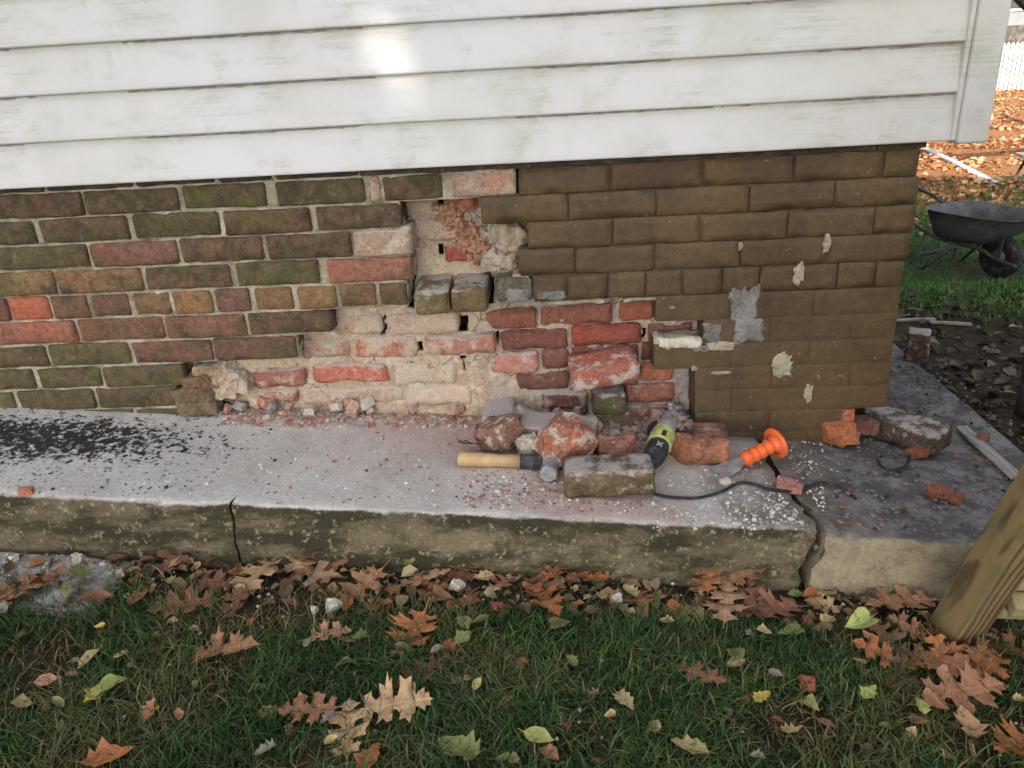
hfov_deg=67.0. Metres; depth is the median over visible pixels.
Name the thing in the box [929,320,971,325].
wooden strip
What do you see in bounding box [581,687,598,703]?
leaf
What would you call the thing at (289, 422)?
brick rubble
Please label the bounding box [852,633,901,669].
oak leaf
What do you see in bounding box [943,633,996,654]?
oak leaf
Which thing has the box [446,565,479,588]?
oak leaf
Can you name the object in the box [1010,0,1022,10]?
window
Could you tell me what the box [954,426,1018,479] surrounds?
wooden lath
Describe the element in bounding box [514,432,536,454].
mortar lump
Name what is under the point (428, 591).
oak leaf
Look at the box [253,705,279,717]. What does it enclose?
leaf
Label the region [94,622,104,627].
leaf
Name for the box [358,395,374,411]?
rubble piece
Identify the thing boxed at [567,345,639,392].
brick
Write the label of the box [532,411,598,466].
brick chunk
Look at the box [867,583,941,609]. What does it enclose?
oak leaf
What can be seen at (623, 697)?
leaf
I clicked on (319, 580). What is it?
leaf
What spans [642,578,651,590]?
leaf
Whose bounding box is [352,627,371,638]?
leaf
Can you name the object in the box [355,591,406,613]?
oak leaf
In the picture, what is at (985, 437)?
brick chip
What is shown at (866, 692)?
leaf
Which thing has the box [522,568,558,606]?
oak leaf
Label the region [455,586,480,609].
oak leaf
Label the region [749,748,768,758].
leaf
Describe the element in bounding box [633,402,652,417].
rubble piece
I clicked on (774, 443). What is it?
chisel
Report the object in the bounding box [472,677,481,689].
leaf
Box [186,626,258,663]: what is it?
oak leaf
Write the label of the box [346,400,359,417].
rubble piece
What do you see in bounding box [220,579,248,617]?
oak leaf
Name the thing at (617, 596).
mortar lump
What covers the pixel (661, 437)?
angle grinder
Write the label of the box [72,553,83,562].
mortar lump
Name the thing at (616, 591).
leaf
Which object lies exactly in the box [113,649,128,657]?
leaf
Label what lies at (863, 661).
leaf
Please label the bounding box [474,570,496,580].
leaf
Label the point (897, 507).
path debris
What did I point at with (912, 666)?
oak leaf
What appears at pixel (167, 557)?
oak leaf
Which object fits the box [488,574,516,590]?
oak leaf
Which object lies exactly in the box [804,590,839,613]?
oak leaf
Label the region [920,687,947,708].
leaf
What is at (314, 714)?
oak leaf
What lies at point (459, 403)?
rubble piece
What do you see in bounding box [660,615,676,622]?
leaf
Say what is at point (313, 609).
mortar lump
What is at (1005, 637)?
oak leaf
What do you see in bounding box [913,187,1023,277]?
wheelbarrow
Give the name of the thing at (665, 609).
leaf
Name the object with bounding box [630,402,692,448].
mortar heap
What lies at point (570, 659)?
leaf
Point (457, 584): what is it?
mortar lump
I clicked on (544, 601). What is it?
oak leaf
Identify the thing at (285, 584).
leaf crumbs
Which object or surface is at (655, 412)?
rubble piece
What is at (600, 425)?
rubble piece
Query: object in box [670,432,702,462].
brick chunk
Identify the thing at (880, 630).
oak leaf
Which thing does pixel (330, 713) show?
leaf
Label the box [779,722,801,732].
leaf
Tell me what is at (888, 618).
leaf
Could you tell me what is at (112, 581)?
oak leaf
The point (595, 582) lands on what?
leaf
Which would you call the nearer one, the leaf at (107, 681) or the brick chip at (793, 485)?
the leaf at (107, 681)
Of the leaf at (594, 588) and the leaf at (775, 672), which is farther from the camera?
the leaf at (594, 588)
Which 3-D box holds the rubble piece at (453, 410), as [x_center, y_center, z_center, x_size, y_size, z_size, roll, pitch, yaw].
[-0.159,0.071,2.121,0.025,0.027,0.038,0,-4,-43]
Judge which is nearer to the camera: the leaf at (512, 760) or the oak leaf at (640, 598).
the leaf at (512, 760)
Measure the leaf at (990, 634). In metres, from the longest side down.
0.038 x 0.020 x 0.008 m
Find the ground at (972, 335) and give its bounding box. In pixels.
[0,71,1023,767]
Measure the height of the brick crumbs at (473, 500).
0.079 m
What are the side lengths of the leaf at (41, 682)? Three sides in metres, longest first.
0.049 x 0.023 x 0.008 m
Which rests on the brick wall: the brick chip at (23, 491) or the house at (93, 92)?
the house at (93, 92)
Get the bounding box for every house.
[0,0,1011,188]
[1001,0,1023,71]
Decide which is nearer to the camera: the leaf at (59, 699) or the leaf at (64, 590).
the leaf at (59, 699)
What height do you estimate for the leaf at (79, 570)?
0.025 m
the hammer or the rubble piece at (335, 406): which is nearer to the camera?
the hammer
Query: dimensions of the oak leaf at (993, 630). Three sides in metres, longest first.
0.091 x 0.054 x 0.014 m
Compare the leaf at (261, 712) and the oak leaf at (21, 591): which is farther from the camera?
the oak leaf at (21, 591)
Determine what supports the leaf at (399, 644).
on the oak leaf at (424, 628)
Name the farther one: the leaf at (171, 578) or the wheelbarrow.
the wheelbarrow
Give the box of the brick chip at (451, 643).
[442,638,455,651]
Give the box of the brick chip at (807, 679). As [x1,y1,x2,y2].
[798,674,815,691]
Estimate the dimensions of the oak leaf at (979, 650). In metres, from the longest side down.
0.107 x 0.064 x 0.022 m
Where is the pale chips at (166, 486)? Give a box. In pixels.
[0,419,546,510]
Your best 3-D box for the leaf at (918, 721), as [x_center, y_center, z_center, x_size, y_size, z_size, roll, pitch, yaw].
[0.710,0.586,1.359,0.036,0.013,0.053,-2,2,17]
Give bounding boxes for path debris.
[831,357,1012,531]
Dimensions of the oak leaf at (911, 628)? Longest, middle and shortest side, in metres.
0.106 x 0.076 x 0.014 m
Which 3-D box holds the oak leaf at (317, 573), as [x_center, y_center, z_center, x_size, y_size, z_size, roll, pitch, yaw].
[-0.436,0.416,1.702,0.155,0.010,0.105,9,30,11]
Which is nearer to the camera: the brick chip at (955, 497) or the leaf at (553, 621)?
the leaf at (553, 621)
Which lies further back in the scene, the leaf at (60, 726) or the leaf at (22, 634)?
the leaf at (22, 634)
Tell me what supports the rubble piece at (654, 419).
on the mortar heap
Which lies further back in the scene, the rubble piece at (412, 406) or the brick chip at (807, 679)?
the rubble piece at (412, 406)
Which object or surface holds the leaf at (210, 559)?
on the leaf
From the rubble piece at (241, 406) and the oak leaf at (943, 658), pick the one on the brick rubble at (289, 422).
the rubble piece at (241, 406)
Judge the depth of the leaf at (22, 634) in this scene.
1.51 m
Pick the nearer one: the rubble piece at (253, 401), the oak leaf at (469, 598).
the oak leaf at (469, 598)
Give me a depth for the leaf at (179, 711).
1.32 m
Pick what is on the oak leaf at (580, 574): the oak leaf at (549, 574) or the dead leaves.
the oak leaf at (549, 574)
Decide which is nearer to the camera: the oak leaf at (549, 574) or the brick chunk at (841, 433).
the oak leaf at (549, 574)
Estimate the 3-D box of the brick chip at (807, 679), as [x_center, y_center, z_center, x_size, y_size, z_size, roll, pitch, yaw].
[0.549,0.557,1.440,0.031,0.018,0.028,1,23,11]
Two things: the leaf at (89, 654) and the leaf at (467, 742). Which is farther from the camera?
the leaf at (89, 654)
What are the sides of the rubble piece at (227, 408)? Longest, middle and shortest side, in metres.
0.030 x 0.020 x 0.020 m
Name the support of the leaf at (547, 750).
on the ground at (972, 335)
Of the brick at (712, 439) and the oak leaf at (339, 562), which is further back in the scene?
the brick at (712, 439)
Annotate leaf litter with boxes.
[913,88,1023,235]
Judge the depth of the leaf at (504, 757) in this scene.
1.27 m
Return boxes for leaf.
[0,571,58,602]
[0,590,14,604]
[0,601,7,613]
[12,693,31,706]
[18,630,32,636]
[29,673,58,685]
[47,566,67,573]
[52,696,64,706]
[54,719,63,729]
[58,580,80,598]
[65,671,77,675]
[67,737,133,766]
[68,558,90,578]
[72,589,113,601]
[78,644,102,668]
[80,686,107,703]
[83,684,99,696]
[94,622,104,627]
[94,673,127,695]
[99,587,115,597]
[102,571,122,594]
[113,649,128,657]
[127,588,146,603]
[141,691,155,720]
[141,706,158,723]
[147,585,229,618]
[155,548,192,573]
[165,572,175,582]
[174,707,183,719]
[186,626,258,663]
[187,568,234,592]
[205,555,218,562]
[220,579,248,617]
[227,567,237,574]
[230,555,280,600]
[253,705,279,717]
[254,739,275,754]
[277,691,351,725]
[280,596,298,605]
[282,554,319,568]
[284,560,337,587]
[300,551,322,559]
[302,637,309,648]
[304,620,351,641]
[309,568,324,584]
[320,710,334,722]
[324,698,368,767]
[324,734,337,741]
[325,558,348,570]
[330,656,357,671]
[338,559,390,602]
[339,634,355,641]
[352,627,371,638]
[353,743,380,767]
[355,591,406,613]
[362,568,369,574]
[363,671,433,723]
[368,598,386,612]
[384,568,450,586]
[386,598,438,653]
[393,650,450,688]
[395,642,408,647]
[402,558,414,565]
[417,577,442,602]
[430,644,442,652]
[431,584,453,602]
[437,729,485,759]
[441,568,459,578]
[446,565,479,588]
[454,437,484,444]
[454,629,470,643]
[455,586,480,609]
[456,612,469,628]
[457,594,479,606]
[460,567,483,571]
[471,614,487,622]
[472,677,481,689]
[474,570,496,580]
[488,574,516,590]
[495,752,508,760]
[497,695,513,706]
[506,572,518,579]
[508,751,519,763]
[518,726,553,742]
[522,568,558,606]
[522,581,532,585]
[523,580,564,615]
[526,589,562,614]
[538,743,560,761]
[541,565,568,580]
[549,616,571,628]
[565,571,591,577]
[565,654,578,665]
[578,571,616,580]
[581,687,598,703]
[588,583,603,590]
[588,758,602,762]
[591,578,604,589]
[604,708,617,716]
[610,589,620,608]
[612,687,633,709]
[621,576,632,582]
[622,584,639,596]
[622,589,656,603]
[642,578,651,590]
[647,589,661,607]
[647,720,660,731]
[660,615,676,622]
[662,606,680,615]
[665,659,726,684]
[666,596,679,616]
[670,734,716,753]
[671,603,696,622]
[673,610,690,622]
[687,569,722,596]
[688,596,709,607]
[689,583,713,597]
[691,589,717,602]
[702,582,751,627]
[721,568,764,585]
[726,647,744,659]
[727,658,744,666]
[734,587,812,617]
[734,597,784,621]
[745,579,764,601]
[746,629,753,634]
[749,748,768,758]
[753,690,770,702]
[754,623,771,633]
[768,668,782,675]
[778,623,804,634]
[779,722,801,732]
[788,588,803,596]
[799,614,814,627]
[802,694,818,710]
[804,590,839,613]
[818,718,838,727]
[820,613,835,621]
[822,590,841,601]
[845,607,878,628]
[852,604,879,615]
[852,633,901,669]
[853,657,865,663]
[859,685,876,698]
[862,629,870,638]
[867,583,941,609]
[869,612,909,656]
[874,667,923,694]
[885,616,897,627]
[887,610,925,642]
[892,656,901,662]
[894,654,926,669]
[904,726,916,741]
[907,642,983,678]
[907,713,928,723]
[908,659,1005,713]
[915,696,931,717]
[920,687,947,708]
[921,624,969,680]
[939,753,959,759]
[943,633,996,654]
[953,705,988,735]
[954,643,991,667]
[964,733,980,738]
[968,647,1010,679]
[970,628,1023,658]
[985,633,998,639]
[989,715,1023,755]
[991,628,1001,635]
[1012,692,1023,700]
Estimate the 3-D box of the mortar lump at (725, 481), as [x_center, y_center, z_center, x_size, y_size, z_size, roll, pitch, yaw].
[0.506,0.233,1.836,0.026,0.015,0.021,-9,24,-12]
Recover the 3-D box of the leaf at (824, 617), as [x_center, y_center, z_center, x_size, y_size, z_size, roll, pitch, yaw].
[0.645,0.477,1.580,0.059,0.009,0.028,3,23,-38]
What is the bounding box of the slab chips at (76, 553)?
[0,552,109,583]
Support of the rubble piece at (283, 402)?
on the brick rubble at (289, 422)
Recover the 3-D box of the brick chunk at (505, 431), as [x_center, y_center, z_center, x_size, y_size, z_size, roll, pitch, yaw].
[-0.035,0.121,1.948,0.105,0.064,0.088,-12,23,46]
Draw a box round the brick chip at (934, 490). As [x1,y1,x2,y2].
[924,483,950,499]
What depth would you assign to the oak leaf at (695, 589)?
1.69 m
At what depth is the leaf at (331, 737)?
1.28 m
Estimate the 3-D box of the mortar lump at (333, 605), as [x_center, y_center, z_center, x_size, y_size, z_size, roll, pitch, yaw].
[-0.369,0.458,1.601,0.033,0.021,0.028,-2,23,3]
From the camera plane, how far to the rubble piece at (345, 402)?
2.13 m
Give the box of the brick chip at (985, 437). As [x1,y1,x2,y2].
[977,433,989,441]
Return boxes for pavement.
[0,343,1023,618]
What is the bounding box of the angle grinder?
[644,415,691,469]
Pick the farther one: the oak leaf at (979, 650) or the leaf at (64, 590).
the leaf at (64, 590)
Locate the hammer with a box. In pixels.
[457,451,558,481]
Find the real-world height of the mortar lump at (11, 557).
0.014 m
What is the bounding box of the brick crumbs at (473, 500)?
[260,422,644,513]
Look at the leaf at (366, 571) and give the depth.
1.73 m
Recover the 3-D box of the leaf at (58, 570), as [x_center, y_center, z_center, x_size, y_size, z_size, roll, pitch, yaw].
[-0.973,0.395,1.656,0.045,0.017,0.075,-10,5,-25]
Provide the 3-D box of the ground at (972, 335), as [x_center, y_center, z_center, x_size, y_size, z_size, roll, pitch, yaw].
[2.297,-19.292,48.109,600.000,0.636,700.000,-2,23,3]
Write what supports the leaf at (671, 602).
on the oak leaf at (674, 608)
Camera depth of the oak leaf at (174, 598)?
1.60 m
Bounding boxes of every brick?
[520,410,598,449]
[562,453,655,497]
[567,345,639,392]
[691,422,729,464]
[864,406,952,456]
[904,327,931,361]
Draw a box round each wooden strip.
[897,317,935,321]
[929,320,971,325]
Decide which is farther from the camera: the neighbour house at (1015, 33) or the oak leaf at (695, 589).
the neighbour house at (1015, 33)
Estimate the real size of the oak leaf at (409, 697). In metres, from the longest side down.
0.162 x 0.116 x 0.021 m
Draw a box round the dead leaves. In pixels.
[893,282,1023,444]
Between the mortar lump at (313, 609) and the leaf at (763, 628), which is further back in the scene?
the mortar lump at (313, 609)
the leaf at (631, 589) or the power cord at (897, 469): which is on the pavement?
the power cord at (897, 469)
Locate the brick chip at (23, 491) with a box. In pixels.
[17,486,34,496]
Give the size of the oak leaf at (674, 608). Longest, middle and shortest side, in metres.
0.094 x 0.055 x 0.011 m
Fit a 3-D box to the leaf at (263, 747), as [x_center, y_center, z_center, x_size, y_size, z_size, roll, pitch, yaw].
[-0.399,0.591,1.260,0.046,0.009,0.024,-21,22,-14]
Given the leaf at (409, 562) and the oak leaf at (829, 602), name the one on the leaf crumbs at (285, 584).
the leaf at (409, 562)
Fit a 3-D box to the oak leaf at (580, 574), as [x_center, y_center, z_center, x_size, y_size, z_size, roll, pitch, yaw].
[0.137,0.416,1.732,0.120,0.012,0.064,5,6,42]
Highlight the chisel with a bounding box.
[710,428,787,477]
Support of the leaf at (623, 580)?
on the ground at (972, 335)
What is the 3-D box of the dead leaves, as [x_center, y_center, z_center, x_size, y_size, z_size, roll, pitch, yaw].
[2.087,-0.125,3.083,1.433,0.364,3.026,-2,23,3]
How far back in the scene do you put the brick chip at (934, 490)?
1.80 m
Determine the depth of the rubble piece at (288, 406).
2.13 m
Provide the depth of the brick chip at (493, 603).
1.61 m
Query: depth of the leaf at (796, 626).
1.56 m
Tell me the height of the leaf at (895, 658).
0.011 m
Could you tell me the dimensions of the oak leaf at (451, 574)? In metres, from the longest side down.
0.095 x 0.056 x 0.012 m
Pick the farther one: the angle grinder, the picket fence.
the picket fence
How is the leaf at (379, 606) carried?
on the ground at (972, 335)
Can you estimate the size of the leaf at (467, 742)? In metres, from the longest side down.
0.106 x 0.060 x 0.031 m
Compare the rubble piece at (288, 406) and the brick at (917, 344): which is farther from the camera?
the brick at (917, 344)
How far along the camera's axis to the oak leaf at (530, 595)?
1.65 m
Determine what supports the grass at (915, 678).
on the ground at (972, 335)
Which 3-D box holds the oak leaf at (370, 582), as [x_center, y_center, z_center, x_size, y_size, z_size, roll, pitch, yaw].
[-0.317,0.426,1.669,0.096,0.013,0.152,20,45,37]
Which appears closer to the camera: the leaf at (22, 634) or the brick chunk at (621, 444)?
the leaf at (22, 634)
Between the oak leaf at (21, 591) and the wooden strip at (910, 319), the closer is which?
the oak leaf at (21, 591)
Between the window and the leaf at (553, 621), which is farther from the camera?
the window
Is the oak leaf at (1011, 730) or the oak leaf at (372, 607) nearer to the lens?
the oak leaf at (1011, 730)
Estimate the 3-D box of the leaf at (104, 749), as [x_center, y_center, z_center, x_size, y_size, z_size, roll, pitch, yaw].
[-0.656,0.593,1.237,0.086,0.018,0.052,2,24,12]
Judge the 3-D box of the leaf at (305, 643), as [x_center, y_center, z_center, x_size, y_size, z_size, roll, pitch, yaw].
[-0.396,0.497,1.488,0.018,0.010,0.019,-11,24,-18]
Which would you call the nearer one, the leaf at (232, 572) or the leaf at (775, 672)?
the leaf at (775, 672)
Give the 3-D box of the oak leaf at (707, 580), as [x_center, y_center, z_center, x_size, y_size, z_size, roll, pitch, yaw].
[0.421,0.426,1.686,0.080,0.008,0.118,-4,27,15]
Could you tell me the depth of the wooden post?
1.44 m
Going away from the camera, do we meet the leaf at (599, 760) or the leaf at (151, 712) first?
the leaf at (599, 760)
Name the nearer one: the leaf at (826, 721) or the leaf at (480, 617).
the leaf at (826, 721)
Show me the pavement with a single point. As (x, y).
(240, 521)
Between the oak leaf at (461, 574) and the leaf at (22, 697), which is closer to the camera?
the leaf at (22, 697)
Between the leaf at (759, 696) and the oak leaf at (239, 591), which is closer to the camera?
the leaf at (759, 696)
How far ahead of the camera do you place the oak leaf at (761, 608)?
1.61 m
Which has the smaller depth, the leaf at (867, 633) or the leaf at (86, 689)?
the leaf at (86, 689)
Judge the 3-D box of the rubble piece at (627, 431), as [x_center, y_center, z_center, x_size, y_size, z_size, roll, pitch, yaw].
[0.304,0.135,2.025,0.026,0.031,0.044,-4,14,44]
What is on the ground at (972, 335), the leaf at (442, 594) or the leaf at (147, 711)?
the leaf at (442, 594)
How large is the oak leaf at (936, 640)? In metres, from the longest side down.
0.136 x 0.097 x 0.018 m
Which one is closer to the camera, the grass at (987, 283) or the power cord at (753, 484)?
the power cord at (753, 484)
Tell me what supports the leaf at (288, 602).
on the ground at (972, 335)
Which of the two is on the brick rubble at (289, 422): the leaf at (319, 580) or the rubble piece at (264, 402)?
the rubble piece at (264, 402)
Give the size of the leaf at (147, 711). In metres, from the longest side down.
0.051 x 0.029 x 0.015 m
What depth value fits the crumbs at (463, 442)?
1.93 m
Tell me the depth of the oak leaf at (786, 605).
1.63 m
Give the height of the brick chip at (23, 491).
0.017 m
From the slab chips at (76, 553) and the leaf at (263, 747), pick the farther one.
the slab chips at (76, 553)
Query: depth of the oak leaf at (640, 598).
1.64 m
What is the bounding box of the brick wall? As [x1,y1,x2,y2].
[0,142,926,442]
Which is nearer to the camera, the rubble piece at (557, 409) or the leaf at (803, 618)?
the leaf at (803, 618)
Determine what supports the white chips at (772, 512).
on the pavement
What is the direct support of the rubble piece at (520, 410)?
on the brick rubble at (289, 422)
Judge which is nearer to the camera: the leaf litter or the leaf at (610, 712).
the leaf at (610, 712)
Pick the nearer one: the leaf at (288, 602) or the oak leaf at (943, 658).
the oak leaf at (943, 658)
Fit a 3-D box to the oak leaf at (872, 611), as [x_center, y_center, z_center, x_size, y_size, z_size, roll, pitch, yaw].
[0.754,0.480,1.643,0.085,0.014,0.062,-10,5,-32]
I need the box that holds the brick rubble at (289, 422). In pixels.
[219,403,646,451]
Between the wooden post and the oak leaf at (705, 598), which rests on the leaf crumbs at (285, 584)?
the oak leaf at (705, 598)
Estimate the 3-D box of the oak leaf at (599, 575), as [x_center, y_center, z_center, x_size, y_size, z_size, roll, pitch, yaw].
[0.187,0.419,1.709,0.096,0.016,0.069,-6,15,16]
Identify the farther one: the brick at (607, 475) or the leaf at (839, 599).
the brick at (607, 475)
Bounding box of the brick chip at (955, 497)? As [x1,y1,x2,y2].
[944,490,965,504]
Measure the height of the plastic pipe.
0.072 m
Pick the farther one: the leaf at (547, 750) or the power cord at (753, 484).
the power cord at (753, 484)
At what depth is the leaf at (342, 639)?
1.52 m
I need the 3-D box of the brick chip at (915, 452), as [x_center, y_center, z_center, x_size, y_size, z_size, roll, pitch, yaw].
[1.044,0.175,1.987,0.054,0.026,0.041,-2,23,3]
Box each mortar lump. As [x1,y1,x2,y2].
[8,553,18,561]
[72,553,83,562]
[310,605,318,614]
[325,598,342,612]
[449,579,465,591]
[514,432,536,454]
[612,592,622,602]
[719,477,731,485]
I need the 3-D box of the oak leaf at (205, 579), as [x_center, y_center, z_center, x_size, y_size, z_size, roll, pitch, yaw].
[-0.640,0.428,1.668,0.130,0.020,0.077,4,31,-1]
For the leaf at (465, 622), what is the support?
on the ground at (972, 335)
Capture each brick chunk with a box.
[473,413,523,451]
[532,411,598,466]
[596,434,635,454]
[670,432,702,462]
[822,419,859,447]
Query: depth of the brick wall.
1.95 m
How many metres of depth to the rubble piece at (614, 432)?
2.02 m
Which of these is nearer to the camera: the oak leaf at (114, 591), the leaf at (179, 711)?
the leaf at (179, 711)
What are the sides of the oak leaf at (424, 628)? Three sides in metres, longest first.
0.150 x 0.109 x 0.026 m
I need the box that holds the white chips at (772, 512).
[648,441,838,529]
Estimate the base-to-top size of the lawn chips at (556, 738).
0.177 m
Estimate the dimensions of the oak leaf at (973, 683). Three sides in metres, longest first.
0.178 x 0.113 x 0.015 m
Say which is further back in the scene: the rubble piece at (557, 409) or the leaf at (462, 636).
the rubble piece at (557, 409)
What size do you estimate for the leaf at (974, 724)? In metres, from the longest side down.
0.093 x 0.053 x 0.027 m
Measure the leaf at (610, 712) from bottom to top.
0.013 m
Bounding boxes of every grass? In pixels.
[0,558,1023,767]
[897,176,1023,328]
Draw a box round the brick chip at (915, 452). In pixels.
[904,447,928,458]
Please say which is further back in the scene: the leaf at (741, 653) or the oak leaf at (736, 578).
the oak leaf at (736, 578)
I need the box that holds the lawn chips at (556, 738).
[2,571,1022,763]
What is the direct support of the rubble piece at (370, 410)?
on the brick rubble at (289, 422)
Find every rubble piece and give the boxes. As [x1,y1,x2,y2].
[223,403,232,413]
[232,401,246,411]
[248,392,260,408]
[258,396,274,409]
[267,402,276,413]
[280,400,289,406]
[284,403,292,411]
[303,406,314,415]
[329,402,342,411]
[342,397,352,406]
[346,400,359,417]
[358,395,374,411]
[366,407,373,413]
[404,401,419,413]
[447,405,459,414]
[449,401,463,412]
[514,404,526,420]
[552,407,559,411]
[572,406,586,414]
[598,420,602,431]
[607,429,621,436]
[622,428,634,434]
[630,426,637,432]
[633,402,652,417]
[637,434,646,441]
[646,417,660,426]
[650,408,662,418]
[681,419,693,429]
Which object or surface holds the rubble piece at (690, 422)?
on the mortar heap
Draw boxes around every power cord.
[653,481,856,499]
[876,453,910,471]
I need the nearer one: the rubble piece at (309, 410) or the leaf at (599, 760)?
the leaf at (599, 760)
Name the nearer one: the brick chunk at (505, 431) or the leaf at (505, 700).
the leaf at (505, 700)
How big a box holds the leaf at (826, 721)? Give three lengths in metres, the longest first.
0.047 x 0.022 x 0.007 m
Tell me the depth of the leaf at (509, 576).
1.73 m
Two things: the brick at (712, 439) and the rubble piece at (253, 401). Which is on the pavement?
the brick at (712, 439)
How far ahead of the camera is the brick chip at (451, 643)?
1.50 m
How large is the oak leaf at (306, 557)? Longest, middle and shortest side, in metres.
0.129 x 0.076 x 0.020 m
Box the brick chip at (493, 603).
[490,601,503,611]
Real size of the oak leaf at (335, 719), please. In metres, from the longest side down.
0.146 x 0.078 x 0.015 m
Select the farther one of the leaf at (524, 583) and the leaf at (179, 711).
the leaf at (524, 583)
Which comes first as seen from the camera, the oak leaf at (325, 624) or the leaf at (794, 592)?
the oak leaf at (325, 624)
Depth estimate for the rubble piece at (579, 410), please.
2.16 m
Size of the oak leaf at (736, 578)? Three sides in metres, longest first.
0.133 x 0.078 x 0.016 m
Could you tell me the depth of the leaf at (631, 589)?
1.66 m
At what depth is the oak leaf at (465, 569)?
1.72 m
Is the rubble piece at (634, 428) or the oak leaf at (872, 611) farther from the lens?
the rubble piece at (634, 428)
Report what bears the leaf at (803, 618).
on the ground at (972, 335)
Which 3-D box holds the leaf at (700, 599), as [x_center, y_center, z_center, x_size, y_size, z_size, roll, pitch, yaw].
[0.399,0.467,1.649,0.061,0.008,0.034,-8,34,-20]
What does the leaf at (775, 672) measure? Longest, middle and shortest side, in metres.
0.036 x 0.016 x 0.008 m
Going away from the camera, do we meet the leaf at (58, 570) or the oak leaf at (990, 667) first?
the oak leaf at (990, 667)
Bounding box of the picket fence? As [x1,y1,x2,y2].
[996,42,1023,90]
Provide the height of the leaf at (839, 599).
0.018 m
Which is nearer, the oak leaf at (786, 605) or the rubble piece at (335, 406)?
the oak leaf at (786, 605)
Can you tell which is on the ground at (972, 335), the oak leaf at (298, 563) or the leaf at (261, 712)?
the oak leaf at (298, 563)
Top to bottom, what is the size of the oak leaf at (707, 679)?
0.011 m
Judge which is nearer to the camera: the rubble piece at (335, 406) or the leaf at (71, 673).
the leaf at (71, 673)
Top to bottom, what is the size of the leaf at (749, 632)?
0.010 m
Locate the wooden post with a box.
[929,463,1023,643]
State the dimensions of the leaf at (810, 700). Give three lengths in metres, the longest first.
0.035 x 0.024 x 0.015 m
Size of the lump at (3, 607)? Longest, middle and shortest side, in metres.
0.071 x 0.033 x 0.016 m
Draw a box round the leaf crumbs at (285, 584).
[0,553,1023,767]
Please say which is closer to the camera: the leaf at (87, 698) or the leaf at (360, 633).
the leaf at (87, 698)
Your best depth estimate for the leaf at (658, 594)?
1.66 m
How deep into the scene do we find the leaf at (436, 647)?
1.47 m
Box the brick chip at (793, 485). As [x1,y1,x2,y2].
[776,475,803,494]
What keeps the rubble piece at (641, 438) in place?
on the brick rubble at (289, 422)
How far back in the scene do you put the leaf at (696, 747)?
1.29 m
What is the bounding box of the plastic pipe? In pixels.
[922,147,998,183]
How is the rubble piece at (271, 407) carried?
on the brick rubble at (289, 422)
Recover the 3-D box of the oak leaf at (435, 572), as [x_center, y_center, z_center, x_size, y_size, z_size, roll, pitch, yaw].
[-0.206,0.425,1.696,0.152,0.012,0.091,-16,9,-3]

